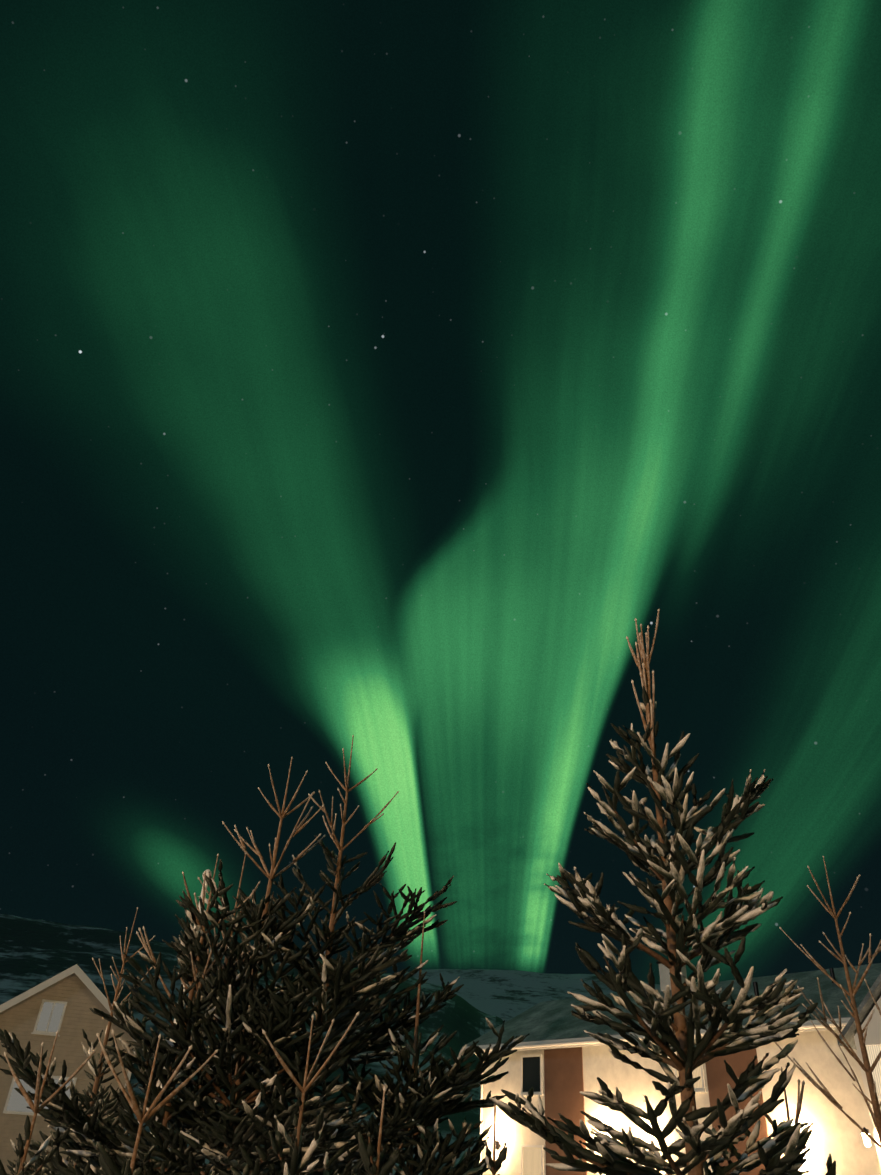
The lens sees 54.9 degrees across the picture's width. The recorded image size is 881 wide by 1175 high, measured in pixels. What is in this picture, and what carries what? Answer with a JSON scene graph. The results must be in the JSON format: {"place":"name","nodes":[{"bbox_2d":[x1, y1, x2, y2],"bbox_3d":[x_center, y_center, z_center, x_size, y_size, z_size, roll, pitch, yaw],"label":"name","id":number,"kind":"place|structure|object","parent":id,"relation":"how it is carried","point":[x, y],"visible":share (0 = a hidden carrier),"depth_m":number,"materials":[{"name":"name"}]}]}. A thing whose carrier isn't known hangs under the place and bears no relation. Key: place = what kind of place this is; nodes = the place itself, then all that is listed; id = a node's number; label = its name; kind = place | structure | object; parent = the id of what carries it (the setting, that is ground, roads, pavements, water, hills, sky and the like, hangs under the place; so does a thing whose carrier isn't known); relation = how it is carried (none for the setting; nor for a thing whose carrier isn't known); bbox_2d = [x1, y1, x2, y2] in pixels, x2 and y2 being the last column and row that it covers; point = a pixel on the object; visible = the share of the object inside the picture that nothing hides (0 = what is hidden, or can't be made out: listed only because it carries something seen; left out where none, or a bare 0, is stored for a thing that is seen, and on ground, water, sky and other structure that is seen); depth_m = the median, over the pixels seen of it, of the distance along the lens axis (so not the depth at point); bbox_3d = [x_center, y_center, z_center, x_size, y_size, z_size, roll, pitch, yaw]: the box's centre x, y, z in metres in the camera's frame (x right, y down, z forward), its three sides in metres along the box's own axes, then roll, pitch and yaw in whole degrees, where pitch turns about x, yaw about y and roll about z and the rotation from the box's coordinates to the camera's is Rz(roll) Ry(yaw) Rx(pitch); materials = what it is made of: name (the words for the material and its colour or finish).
{"place":"outdoors","nodes":[
{"label":"outdoors","id":0,"kind":"place"},
{"bbox_2d":[0,964,147,1174],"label":"house","id":1,"kind":"structure","parent":0,"point":[63,1002],"depth_m":35.12,"materials":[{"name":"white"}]},
{"bbox_2d":[0,914,504,1171],"bbox_3d":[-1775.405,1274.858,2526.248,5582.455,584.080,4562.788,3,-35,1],"label":"mountain","id":2,"kind":"structure","parent":0,"point":[34,952],"depth_m":2170.92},
{"bbox_2d":[195,1159,421,1174],"bbox_3d":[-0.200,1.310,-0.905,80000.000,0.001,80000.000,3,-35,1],"label":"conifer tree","id":3,"kind":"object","parent":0,"point":[207,1161],"depth_m":398.29,"materials":[{"name":"plant"}]},
{"bbox_2d":[0,1029,96,1174],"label":"spruce","id":4,"kind":"object","parent":3,"relation":"on","point":[21,1168],"visible":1,"depth_m":3.63,"materials":[{"name":"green plant"}]},
{"bbox_2d":[7,907,167,1174],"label":"spruce","id":5,"kind":"object","parent":3,"relation":"on","point":[86,1100],"visible":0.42,"depth_m":6.88,"materials":[{"name":"green plant"}]},
{"bbox_2d":[16,853,251,1174],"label":"spruce","id":6,"kind":"object","parent":3,"relation":"on","point":[57,1163],"visible":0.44,"depth_m":4.40,"materials":[{"name":"green plant"}]},
{"bbox_2d":[96,1029,218,1174],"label":"spruce","id":7,"kind":"object","parent":3,"relation":"on","point":[108,1165],"visible":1,"depth_m":3.17,"materials":[{"name":"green plant"}]},
{"bbox_2d":[81,853,272,1174],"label":"spruce","id":8,"kind":"object","parent":3,"relation":"on","point":[101,1128],"visible":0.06,"depth_m":4.81,"materials":[{"name":"green plant"}]},
{"bbox_2d":[150,869,211,1133],"bbox_3d":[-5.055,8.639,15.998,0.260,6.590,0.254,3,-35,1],"label":"spruce tree","id":9,"kind":"object","parent":3,"relation":"on","point":[206,885],"visible":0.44,"depth_m":17.52,"materials":[{"name":"plant"}]},
{"bbox_2d":[0,757,460,1174],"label":"spruce","id":10,"kind":"object","parent":3,"relation":"on","point":[250,1017],"visible":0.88,"depth_m":4.31,"materials":[{"name":"green plant"}]},
{"bbox_2d":[213,1012,364,1174],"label":"spruce","id":11,"kind":"object","parent":3,"relation":"on","point":[299,1163],"visible":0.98,"depth_m":3.49,"materials":[{"name":"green plant"}]},
{"bbox_2d":[122,735,529,1174],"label":"spruce","id":12,"kind":"object","parent":3,"relation":"on","point":[379,1044],"visible":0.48,"depth_m":5.05,"materials":[{"name":"green plant"}]},
{"bbox_2d":[358,1086,404,1174],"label":"spruce","id":13,"kind":"object","parent":3,"relation":"on","point":[366,1152],"visible":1,"depth_m":2.81,"materials":[{"name":"green plant"}]},
{"bbox_2d":[306,910,499,1174],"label":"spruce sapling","id":14,"kind":"object","parent":3,"relation":"on","point":[427,1162],"visible":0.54,"depth_m":4.51,"materials":[{"name":"green plant"}]},
{"bbox_2d":[484,1097,506,1174],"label":"spruce","id":15,"kind":"object","parent":3,"relation":"on","point":[494,1166],"visible":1,"depth_m":3.63,"materials":[{"name":"green plant"}]},
{"bbox_2d":[489,609,817,1174],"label":"spruce","id":16,"kind":"object","parent":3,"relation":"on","point":[662,1030],"visible":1,"depth_m":3.34,"materials":[{"name":"green plant"}]},
{"bbox_2d":[738,1067,835,1174],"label":"spruce","id":17,"kind":"object","parent":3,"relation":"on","point":[831,1168],"visible":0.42,"depth_m":3.59,"materials":[{"name":"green plant"}]},
{"bbox_2d":[775,856,880,1147],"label":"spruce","id":18,"kind":"object","parent":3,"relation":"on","point":[868,1070],"visible":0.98,"depth_m":5.53,"materials":[{"name":"brown plant"}]},
{"bbox_2d":[0,0,880,984],"label":"sky","id":19,"kind":"structure","parent":0,"point":[371,371],"materials":[{"name":"green"}]},
{"bbox_2d":[405,969,660,1021],"bbox_3d":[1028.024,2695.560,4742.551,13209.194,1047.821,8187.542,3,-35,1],"label":"mountain","id":20,"kind":"structure","parent":0,"point":[505,995],"depth_m":4631.93,"materials":[{"name":"white snow"}]},
{"bbox_2d":[460,961,880,1174],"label":"house","id":21,"kind":"structure","parent":0,"point":[559,1060],"depth_m":25.98,"materials":[{"name":"white paint"}]}
]}

